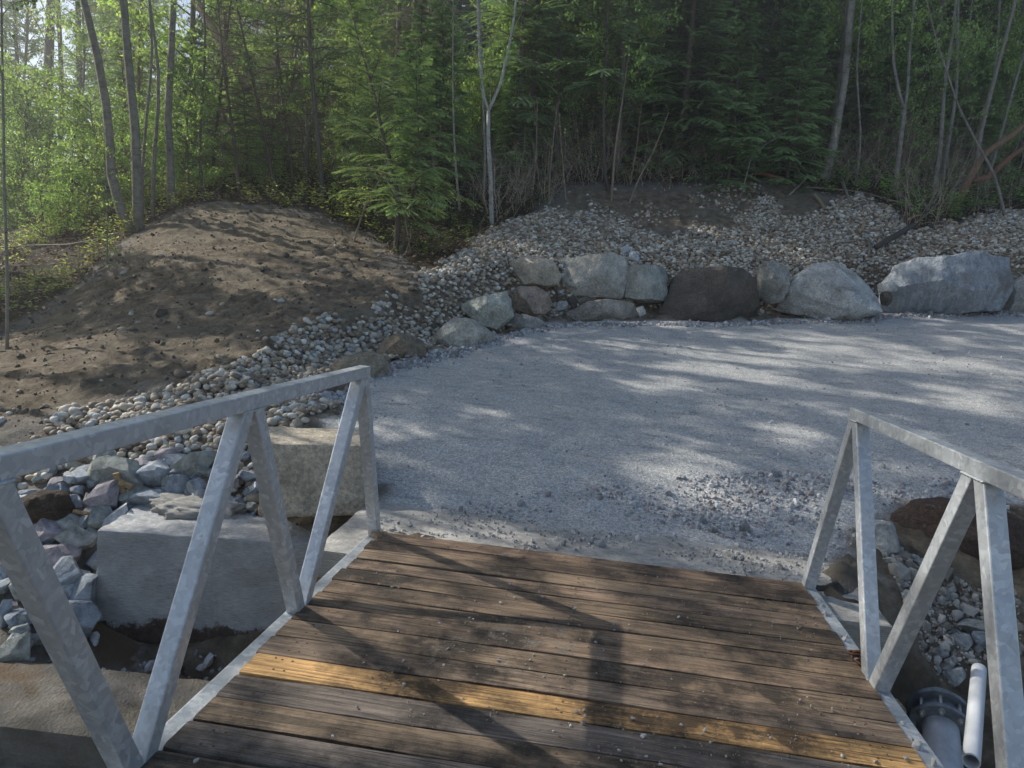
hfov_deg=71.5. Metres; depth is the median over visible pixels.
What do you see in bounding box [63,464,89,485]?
broken rock
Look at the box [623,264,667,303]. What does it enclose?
boulder
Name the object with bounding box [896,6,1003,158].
broadleaf tree
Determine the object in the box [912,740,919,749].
pebble
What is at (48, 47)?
tree
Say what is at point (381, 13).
broadleaf tree
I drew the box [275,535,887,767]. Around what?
deck grit
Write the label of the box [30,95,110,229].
conifer
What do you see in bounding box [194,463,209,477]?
broken rock
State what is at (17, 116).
broadleaf tree
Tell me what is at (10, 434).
forest floor
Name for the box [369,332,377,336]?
cobble
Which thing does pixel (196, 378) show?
cobble
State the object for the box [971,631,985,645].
rock
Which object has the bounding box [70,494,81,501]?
broken rock
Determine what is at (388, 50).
broadleaf tree
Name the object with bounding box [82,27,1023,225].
dark brush
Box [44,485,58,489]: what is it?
broken rock
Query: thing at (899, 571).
slope rubble
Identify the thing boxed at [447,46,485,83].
broadleaf tree
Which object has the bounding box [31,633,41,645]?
broken rock
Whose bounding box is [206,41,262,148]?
broadleaf tree
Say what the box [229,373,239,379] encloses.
cobble
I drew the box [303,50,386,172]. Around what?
broadleaf tree
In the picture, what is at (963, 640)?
rock
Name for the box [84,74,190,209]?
broadleaf tree
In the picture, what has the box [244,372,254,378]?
cobble
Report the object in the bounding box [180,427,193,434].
cobble
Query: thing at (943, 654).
rock
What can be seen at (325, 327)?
cobble
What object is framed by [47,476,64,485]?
broken rock
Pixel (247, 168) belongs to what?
conifer
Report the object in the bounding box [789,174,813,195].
fallen branch
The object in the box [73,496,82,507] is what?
broken rock
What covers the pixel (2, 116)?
tree
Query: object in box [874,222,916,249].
plank
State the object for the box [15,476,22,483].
cobble
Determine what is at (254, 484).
broken rock
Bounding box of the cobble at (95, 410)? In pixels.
[87,409,101,414]
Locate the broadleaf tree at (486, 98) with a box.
[463,55,508,154]
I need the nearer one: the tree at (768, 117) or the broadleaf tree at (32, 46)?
the tree at (768, 117)
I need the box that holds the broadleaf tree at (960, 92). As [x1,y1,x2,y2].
[922,41,1023,166]
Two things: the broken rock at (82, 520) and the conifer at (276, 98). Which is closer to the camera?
the broken rock at (82, 520)
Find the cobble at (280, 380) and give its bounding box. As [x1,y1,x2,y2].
[275,378,285,383]
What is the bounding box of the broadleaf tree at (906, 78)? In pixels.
[878,35,940,136]
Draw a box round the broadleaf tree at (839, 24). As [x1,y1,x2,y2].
[745,0,983,143]
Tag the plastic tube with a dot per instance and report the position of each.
(972, 742)
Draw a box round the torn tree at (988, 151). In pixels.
[951,0,1023,206]
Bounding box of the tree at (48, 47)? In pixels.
[22,0,54,186]
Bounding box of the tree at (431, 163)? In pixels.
[422,122,451,220]
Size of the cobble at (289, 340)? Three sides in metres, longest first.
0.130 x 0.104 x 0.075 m
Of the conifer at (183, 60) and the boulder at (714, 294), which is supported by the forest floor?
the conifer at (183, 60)
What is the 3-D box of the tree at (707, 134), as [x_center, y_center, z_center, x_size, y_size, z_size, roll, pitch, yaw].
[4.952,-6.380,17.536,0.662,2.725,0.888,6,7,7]
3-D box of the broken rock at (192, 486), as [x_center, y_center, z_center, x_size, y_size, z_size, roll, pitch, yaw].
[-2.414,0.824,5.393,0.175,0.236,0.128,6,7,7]
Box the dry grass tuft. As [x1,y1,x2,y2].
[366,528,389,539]
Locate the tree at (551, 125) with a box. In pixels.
[540,101,564,202]
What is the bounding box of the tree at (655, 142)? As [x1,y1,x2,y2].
[629,112,668,202]
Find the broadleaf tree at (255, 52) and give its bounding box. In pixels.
[221,14,295,156]
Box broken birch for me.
[800,0,885,178]
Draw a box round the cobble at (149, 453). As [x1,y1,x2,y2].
[146,450,155,456]
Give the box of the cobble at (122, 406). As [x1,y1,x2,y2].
[118,402,131,411]
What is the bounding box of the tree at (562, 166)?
[552,108,581,199]
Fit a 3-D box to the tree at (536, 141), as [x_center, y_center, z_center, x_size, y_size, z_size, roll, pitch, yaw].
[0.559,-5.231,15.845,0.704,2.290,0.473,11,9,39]
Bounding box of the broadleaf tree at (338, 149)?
[290,15,396,182]
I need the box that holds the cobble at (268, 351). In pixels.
[261,348,271,354]
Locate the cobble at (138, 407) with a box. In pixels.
[135,405,143,411]
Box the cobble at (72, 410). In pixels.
[68,407,82,415]
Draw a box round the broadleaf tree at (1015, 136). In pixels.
[992,93,1023,171]
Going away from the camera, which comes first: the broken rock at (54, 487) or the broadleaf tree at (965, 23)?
the broken rock at (54, 487)
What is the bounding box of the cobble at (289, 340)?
[287,337,295,342]
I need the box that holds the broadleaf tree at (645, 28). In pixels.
[543,0,682,175]
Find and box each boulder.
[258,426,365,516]
[314,382,349,392]
[330,351,388,378]
[376,332,426,359]
[433,317,495,346]
[461,292,513,330]
[508,286,551,315]
[508,314,547,329]
[509,256,560,287]
[554,301,567,310]
[558,252,628,298]
[565,299,637,320]
[568,296,576,308]
[577,296,589,303]
[620,245,629,253]
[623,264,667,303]
[629,251,639,261]
[636,306,645,316]
[657,266,759,321]
[756,261,790,304]
[775,261,882,320]
[877,282,898,292]
[878,250,1013,313]
[880,292,892,305]
[890,497,1023,569]
[1004,276,1023,311]
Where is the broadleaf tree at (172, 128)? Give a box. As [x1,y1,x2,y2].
[141,104,189,173]
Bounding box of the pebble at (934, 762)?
[931,758,937,766]
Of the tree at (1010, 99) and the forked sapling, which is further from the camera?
the tree at (1010, 99)
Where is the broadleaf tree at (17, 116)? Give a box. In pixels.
[0,60,79,227]
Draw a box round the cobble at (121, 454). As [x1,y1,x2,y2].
[116,451,125,456]
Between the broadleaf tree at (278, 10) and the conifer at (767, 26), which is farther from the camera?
the broadleaf tree at (278, 10)
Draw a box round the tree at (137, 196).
[120,0,143,232]
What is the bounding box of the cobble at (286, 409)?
[281,406,291,412]
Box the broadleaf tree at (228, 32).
[201,0,270,112]
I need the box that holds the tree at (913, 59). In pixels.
[902,0,942,161]
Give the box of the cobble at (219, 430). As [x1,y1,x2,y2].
[216,425,224,434]
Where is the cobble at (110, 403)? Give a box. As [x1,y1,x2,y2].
[105,398,116,407]
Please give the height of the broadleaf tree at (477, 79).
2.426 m
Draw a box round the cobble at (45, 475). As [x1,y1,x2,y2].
[41,472,53,479]
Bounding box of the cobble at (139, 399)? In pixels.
[133,397,146,401]
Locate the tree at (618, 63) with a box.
[561,0,677,151]
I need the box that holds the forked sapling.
[460,0,522,223]
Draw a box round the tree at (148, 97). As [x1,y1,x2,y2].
[125,0,177,227]
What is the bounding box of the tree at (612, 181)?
[603,53,634,200]
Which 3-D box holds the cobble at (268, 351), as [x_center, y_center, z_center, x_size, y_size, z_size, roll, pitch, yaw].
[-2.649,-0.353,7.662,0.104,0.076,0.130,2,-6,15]
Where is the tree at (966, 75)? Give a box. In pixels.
[943,0,1007,174]
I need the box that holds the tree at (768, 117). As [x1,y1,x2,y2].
[751,63,800,179]
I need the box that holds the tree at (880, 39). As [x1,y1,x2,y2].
[864,0,885,133]
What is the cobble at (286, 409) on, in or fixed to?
on the cobbles at (496, 245)
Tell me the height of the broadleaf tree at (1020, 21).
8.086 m
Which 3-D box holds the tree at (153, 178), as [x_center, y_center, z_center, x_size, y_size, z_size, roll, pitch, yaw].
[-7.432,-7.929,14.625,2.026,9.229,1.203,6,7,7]
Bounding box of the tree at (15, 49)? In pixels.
[0,0,54,182]
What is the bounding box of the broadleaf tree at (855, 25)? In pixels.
[794,0,932,112]
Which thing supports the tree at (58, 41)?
on the forest floor
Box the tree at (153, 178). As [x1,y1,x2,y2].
[141,0,185,218]
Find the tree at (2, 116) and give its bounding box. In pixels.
[0,0,34,349]
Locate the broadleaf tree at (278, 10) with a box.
[236,0,335,38]
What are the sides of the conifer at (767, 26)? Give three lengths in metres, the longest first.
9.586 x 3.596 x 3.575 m
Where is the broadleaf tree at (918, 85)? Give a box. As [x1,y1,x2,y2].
[862,18,998,179]
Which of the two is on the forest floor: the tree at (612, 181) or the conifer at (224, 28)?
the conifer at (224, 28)
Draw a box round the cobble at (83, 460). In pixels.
[76,457,86,462]
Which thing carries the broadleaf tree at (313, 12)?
on the forest floor
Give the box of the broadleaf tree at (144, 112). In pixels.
[95,77,185,180]
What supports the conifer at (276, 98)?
on the forest floor
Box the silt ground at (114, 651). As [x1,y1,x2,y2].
[0,475,1023,767]
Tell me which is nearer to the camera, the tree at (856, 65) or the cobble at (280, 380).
the cobble at (280, 380)
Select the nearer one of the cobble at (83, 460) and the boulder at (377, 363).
the cobble at (83, 460)
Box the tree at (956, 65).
[940,0,999,189]
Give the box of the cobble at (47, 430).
[43,426,57,433]
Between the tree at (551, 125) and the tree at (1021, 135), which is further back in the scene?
the tree at (1021, 135)
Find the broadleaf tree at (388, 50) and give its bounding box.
[319,23,389,147]
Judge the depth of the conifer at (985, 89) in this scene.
17.60 m
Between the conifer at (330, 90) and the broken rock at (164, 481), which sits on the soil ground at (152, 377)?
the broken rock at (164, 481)
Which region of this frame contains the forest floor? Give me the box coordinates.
[0,26,1023,490]
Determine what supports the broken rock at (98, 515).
on the silt ground at (114, 651)
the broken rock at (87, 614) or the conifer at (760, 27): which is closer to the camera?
the broken rock at (87, 614)
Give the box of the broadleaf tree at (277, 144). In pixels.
[236,82,311,185]
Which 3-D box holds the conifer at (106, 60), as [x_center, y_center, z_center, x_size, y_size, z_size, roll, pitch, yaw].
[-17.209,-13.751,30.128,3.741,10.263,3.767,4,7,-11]
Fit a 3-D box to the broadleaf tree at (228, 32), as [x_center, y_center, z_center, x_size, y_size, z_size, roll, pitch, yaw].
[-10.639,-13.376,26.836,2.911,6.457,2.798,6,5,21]
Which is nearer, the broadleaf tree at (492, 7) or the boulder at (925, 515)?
the boulder at (925, 515)
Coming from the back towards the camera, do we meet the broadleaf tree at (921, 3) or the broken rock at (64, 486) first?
the broadleaf tree at (921, 3)
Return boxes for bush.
[0,144,87,242]
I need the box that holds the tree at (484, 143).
[461,0,487,201]
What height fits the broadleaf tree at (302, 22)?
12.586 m
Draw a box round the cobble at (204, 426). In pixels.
[203,424,215,430]
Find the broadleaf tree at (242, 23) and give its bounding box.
[202,0,281,109]
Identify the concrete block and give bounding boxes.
[96,492,329,643]
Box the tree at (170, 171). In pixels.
[164,0,176,208]
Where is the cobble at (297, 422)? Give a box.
[293,418,303,427]
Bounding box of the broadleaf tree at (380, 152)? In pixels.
[345,75,412,176]
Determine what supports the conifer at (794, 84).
on the forest floor
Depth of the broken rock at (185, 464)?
5.46 m
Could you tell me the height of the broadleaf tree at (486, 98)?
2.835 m
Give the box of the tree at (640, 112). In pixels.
[625,92,648,184]
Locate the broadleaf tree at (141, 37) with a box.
[87,0,187,110]
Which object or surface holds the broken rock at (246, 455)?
on the soil ground at (152, 377)
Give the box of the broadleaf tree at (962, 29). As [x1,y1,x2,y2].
[861,0,1023,163]
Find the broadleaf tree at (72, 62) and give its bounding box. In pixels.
[54,1,167,149]
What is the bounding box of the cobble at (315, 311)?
[310,308,321,314]
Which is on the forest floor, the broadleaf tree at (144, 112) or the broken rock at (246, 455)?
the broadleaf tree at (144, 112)
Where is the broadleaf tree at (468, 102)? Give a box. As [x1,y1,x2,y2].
[414,15,500,174]
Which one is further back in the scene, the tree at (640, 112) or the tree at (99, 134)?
the tree at (640, 112)
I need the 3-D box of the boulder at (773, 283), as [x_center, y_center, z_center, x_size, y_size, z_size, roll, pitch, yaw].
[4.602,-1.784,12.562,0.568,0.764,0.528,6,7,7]
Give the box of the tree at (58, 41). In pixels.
[28,0,111,164]
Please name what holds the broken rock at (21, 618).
on the silt ground at (114, 651)
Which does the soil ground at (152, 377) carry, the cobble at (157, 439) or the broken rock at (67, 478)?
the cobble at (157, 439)
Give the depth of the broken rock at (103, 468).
5.35 m
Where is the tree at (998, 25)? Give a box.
[965,0,1023,178]
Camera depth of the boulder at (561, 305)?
12.23 m
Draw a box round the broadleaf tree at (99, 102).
[53,72,126,193]
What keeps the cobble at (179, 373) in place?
on the soil ground at (152, 377)
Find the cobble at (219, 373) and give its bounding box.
[214,370,225,376]
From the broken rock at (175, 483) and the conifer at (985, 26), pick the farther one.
the conifer at (985, 26)
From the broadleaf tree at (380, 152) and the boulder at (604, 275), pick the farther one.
the broadleaf tree at (380, 152)
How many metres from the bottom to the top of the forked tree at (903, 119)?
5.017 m
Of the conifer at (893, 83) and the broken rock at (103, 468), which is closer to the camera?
the broken rock at (103, 468)
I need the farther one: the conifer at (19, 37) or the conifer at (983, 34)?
the conifer at (19, 37)
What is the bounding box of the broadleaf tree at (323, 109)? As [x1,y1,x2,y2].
[269,22,335,145]
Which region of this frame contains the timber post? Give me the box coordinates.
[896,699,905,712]
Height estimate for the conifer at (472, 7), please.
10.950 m
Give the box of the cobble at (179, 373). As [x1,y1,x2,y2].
[173,369,187,377]
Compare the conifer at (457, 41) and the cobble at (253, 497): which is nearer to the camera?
the cobble at (253, 497)
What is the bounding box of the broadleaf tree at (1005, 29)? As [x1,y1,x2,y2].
[984,0,1023,93]
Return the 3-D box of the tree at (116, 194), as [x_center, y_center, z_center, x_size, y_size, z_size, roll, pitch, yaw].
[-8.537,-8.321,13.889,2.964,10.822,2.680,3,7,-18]
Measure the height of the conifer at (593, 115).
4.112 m
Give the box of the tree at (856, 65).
[833,0,889,182]
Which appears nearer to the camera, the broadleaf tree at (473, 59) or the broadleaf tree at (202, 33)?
the broadleaf tree at (473, 59)
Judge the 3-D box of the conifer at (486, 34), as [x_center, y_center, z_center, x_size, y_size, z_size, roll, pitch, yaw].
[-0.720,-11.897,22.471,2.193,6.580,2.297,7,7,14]
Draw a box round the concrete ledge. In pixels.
[0,661,209,767]
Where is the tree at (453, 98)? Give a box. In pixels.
[433,0,489,210]
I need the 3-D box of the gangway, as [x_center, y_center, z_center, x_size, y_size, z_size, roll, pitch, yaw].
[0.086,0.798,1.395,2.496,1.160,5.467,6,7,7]
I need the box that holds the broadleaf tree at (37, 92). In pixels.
[4,67,78,191]
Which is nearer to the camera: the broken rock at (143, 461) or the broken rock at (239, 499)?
the broken rock at (239, 499)
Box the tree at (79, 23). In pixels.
[55,0,145,167]
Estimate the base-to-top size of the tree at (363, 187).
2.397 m
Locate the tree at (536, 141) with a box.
[529,98,549,194]
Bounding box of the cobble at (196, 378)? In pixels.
[191,375,201,382]
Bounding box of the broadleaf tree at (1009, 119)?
[954,70,1023,183]
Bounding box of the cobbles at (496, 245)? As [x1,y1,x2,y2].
[0,181,1023,517]
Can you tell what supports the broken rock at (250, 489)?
on the soil ground at (152, 377)
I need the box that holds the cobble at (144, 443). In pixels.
[140,440,150,445]
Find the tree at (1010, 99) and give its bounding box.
[980,29,1023,194]
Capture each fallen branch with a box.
[0,232,119,247]
[758,171,794,184]
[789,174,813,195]
[806,186,916,206]
[813,193,825,209]
[840,178,850,202]
[867,237,870,256]
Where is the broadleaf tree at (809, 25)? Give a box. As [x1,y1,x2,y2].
[773,1,837,85]
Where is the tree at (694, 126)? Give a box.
[688,78,712,172]
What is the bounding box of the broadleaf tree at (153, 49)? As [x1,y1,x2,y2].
[113,0,186,128]
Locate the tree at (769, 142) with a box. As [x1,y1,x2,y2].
[741,110,815,194]
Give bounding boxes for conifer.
[0,0,40,180]
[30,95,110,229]
[54,0,145,160]
[74,28,159,207]
[95,0,183,202]
[141,27,227,192]
[155,30,187,120]
[161,0,278,170]
[174,0,291,194]
[177,21,242,176]
[180,1,263,184]
[203,0,308,192]
[209,50,278,182]
[228,0,285,140]
[230,0,339,153]
[237,0,339,182]
[239,0,323,167]
[240,0,326,169]
[247,0,294,77]
[251,0,385,199]
[259,0,323,132]
[293,1,351,138]
[298,3,364,160]
[314,0,392,63]
[320,0,480,252]
[324,4,372,126]
[354,51,385,151]
[358,0,436,88]
[358,29,423,165]
[365,52,465,254]
[367,0,416,54]
[370,0,450,174]
[370,0,494,56]
[379,0,441,108]
[380,0,456,137]
[388,0,466,78]
[392,0,493,194]
[429,0,476,132]
[430,14,463,117]
[444,0,520,61]
[452,0,568,181]
[459,0,500,60]
[464,0,603,169]
[468,6,512,87]
[470,35,502,132]
[480,58,548,184]
[482,0,564,158]
[494,0,651,134]
[501,0,619,177]
[522,42,575,162]
[537,0,606,147]
[537,0,672,191]
[570,3,631,147]
[576,11,619,133]
[593,0,698,174]
[597,0,713,137]
[600,0,768,175]
[608,0,725,157]
[634,0,715,158]
[642,39,692,148]
[658,0,751,116]
[675,0,777,194]
[675,0,788,141]
[678,0,800,171]
[693,0,782,112]
[707,0,782,146]
[725,0,795,96]
[727,0,811,151]
[735,4,845,193]
[736,0,824,178]
[749,1,825,153]
[758,0,817,65]
[760,2,845,172]
[762,1,868,126]
[771,0,881,69]
[823,0,898,113]
[825,14,904,173]
[839,1,930,167]
[880,0,987,145]
[898,2,997,88]
[916,3,1016,55]
[919,0,1023,131]
[934,45,1014,189]
[945,2,1022,92]
[974,1,1022,128]
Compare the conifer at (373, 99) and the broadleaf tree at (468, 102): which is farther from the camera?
the broadleaf tree at (468, 102)
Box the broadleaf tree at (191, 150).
[130,21,249,208]
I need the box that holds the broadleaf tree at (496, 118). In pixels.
[459,55,510,169]
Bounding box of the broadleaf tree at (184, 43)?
[45,0,297,186]
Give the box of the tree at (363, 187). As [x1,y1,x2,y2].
[353,114,404,240]
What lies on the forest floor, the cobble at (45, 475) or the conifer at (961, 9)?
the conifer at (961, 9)
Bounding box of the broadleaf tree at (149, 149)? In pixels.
[130,97,184,188]
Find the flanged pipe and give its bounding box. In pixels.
[906,687,966,767]
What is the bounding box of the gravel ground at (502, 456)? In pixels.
[324,310,1023,565]
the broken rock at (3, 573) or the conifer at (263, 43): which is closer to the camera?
the broken rock at (3, 573)
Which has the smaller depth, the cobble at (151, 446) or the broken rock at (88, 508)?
the broken rock at (88, 508)
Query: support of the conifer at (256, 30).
on the forest floor
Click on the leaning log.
(210, 24)
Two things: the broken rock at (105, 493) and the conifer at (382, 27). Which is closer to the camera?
the broken rock at (105, 493)
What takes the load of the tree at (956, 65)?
on the forest floor
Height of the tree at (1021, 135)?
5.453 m
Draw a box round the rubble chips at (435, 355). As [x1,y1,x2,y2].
[307,310,1023,408]
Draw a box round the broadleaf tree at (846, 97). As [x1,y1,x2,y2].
[814,39,875,141]
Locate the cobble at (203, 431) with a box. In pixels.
[200,428,207,433]
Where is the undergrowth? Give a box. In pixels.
[0,107,1023,317]
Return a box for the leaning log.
[192,0,251,90]
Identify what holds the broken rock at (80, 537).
on the silt ground at (114, 651)
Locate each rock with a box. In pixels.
[0,564,7,579]
[0,578,10,593]
[0,599,12,627]
[0,632,30,661]
[4,608,31,627]
[8,614,31,630]
[8,623,30,633]
[8,633,33,647]
[9,583,20,601]
[12,601,18,609]
[18,489,41,494]
[21,490,74,523]
[21,612,29,619]
[31,473,43,482]
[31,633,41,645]
[34,518,63,539]
[40,466,57,475]
[41,537,54,544]
[43,544,58,554]
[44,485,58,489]
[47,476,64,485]
[48,543,82,565]
[52,526,97,549]
[53,556,82,585]
[55,482,70,491]
[56,513,84,529]
[62,584,73,597]
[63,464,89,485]
[63,472,75,483]
[64,461,85,469]
[68,573,97,603]
[68,599,100,638]
[69,485,84,495]
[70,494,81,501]
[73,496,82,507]
[78,515,88,529]
[81,479,119,508]
[83,506,97,515]
[85,479,97,488]
[85,551,97,569]
[86,505,112,528]
[86,527,97,533]
[87,455,144,488]
[89,631,99,645]
[92,450,116,459]
[95,602,102,621]
[102,502,127,526]
[118,493,127,500]
[119,485,148,504]
[129,489,164,505]
[134,457,151,466]
[134,459,169,486]
[153,447,184,459]
[161,474,168,485]
[164,474,189,493]
[165,453,185,466]
[168,468,178,474]
[169,450,216,477]
[185,477,205,493]
[189,472,201,479]
[191,489,205,495]
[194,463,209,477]
[229,497,246,503]
[232,474,238,488]
[238,470,255,483]
[241,450,250,460]
[243,485,258,496]
[246,502,257,511]
[252,481,258,490]
[874,520,899,553]
[911,556,922,562]
[938,648,949,657]
[944,667,965,686]
[950,632,972,651]
[957,618,984,632]
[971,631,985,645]
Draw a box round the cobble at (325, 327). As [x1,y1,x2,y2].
[321,324,329,329]
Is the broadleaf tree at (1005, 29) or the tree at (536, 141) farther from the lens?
the broadleaf tree at (1005, 29)
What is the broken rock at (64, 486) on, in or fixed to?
on the silt ground at (114, 651)
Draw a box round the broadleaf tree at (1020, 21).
[950,0,1023,158]
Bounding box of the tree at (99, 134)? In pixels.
[71,118,129,263]
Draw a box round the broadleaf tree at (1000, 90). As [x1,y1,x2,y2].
[952,44,1023,143]
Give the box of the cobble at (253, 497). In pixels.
[246,493,258,503]
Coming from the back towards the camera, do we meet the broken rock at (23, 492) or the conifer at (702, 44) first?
the conifer at (702, 44)
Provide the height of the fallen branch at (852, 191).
0.378 m
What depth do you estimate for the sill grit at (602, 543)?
4.35 m
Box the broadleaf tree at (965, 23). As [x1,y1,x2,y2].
[919,0,1017,94]
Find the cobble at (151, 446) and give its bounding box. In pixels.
[146,443,156,449]
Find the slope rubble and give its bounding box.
[881,546,1023,686]
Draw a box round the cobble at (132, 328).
[127,326,136,330]
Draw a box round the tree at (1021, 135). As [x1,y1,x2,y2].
[998,63,1023,182]
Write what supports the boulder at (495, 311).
on the soil ground at (152, 377)
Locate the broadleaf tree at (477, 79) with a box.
[454,48,494,126]
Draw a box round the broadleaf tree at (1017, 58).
[963,0,1023,154]
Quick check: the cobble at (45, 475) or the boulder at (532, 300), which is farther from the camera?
the boulder at (532, 300)
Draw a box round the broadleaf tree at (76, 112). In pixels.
[17,57,152,231]
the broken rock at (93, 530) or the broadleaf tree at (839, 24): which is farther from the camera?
the broadleaf tree at (839, 24)
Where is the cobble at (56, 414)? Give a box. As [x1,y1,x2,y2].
[51,412,64,418]
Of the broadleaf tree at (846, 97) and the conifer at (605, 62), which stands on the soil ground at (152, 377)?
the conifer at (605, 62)
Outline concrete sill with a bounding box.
[317,502,891,651]
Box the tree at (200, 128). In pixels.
[164,0,232,198]
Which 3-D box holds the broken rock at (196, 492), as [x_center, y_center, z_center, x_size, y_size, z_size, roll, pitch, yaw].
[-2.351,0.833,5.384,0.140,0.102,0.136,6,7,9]
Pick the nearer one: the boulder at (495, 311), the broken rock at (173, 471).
the broken rock at (173, 471)
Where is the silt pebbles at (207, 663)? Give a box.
[30,649,230,680]
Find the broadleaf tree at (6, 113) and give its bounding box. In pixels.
[0,89,27,209]
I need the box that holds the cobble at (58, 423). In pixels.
[54,421,66,426]
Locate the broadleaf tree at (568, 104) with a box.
[525,33,617,171]
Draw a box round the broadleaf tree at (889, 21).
[854,0,950,109]
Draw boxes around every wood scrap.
[72,509,89,514]
[112,472,133,493]
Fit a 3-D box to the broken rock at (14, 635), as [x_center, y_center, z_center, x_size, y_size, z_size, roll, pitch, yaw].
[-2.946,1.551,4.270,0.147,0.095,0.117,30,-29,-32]
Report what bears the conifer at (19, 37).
on the forest floor
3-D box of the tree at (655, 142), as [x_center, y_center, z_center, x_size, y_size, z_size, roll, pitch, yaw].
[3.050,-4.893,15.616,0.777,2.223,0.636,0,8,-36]
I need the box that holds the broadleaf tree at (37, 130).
[0,48,75,229]
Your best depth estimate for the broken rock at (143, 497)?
5.26 m
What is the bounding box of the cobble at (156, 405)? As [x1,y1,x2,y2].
[151,402,161,409]
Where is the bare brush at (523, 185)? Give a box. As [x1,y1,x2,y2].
[378,93,1023,254]
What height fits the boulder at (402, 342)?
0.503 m
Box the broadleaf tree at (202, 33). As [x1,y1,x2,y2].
[178,0,242,77]
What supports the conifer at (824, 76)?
on the forest floor
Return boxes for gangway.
[0,365,1023,767]
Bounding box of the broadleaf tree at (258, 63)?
[228,28,280,130]
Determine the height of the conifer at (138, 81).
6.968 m
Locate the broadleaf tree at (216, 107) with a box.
[174,55,253,164]
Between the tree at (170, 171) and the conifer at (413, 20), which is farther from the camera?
the conifer at (413, 20)
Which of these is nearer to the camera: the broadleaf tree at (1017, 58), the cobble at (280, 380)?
the cobble at (280, 380)
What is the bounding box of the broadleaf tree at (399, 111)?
[332,31,434,193]
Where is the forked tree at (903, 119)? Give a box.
[891,0,915,191]
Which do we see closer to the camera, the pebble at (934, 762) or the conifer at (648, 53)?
the pebble at (934, 762)
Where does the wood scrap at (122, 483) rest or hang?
on the broken rock at (123, 496)
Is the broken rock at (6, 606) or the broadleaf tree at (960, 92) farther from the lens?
the broadleaf tree at (960, 92)
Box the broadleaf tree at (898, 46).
[855,0,947,104]
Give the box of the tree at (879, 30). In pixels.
[857,0,886,134]
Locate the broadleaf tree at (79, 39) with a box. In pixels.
[12,0,137,185]
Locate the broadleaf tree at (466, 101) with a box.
[433,56,490,158]
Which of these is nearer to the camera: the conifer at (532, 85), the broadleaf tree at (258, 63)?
the conifer at (532, 85)
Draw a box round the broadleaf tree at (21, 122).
[0,52,94,227]
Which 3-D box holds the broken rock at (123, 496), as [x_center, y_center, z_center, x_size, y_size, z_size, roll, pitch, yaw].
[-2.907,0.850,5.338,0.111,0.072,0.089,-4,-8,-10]
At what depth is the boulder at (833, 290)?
12.21 m
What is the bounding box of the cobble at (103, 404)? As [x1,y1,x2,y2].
[95,402,106,407]
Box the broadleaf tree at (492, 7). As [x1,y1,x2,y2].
[469,0,589,97]
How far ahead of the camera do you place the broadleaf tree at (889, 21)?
22.02 m
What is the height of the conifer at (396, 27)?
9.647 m
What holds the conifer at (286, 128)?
on the forest floor
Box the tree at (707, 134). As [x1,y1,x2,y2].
[703,68,721,173]
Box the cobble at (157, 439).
[154,437,168,446]
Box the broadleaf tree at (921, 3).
[837,0,978,137]
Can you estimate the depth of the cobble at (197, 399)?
6.38 m
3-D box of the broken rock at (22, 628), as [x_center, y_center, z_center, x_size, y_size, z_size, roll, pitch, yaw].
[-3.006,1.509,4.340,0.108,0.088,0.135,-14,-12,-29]
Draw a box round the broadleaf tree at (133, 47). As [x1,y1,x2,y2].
[75,0,175,110]
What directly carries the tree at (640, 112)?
on the forest floor
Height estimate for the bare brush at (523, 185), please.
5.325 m
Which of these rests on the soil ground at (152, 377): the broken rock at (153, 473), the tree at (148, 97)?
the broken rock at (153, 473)
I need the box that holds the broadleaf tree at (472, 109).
[458,65,488,143]
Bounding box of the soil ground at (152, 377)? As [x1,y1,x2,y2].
[0,177,1023,515]
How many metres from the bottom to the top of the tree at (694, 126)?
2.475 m
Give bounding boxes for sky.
[0,0,467,177]
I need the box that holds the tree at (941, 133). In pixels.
[930,0,991,202]
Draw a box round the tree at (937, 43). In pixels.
[910,0,1017,216]
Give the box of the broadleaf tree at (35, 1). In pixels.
[23,0,81,8]
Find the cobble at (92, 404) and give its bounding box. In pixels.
[88,401,99,407]
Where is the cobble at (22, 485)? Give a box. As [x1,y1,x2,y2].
[17,482,27,489]
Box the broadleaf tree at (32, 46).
[0,0,97,178]
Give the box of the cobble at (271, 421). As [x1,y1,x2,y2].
[267,417,277,425]
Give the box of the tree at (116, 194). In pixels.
[80,0,134,235]
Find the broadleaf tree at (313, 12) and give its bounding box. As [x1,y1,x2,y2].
[212,0,413,179]
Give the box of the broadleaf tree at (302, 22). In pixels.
[260,1,379,88]
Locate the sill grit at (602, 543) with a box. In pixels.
[380,505,852,591]
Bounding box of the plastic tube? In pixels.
[962,663,986,767]
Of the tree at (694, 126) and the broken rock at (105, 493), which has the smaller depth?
the broken rock at (105, 493)
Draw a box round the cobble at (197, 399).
[193,397,203,402]
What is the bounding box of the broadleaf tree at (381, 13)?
[306,0,394,69]
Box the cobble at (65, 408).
[58,404,73,411]
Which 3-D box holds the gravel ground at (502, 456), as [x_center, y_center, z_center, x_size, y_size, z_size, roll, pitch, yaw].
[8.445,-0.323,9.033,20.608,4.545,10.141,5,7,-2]
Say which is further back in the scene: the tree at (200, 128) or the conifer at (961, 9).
the conifer at (961, 9)
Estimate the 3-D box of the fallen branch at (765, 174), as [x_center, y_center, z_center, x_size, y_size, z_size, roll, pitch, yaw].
[6.367,-4.942,17.091,0.166,0.401,0.979,-2,10,-45]

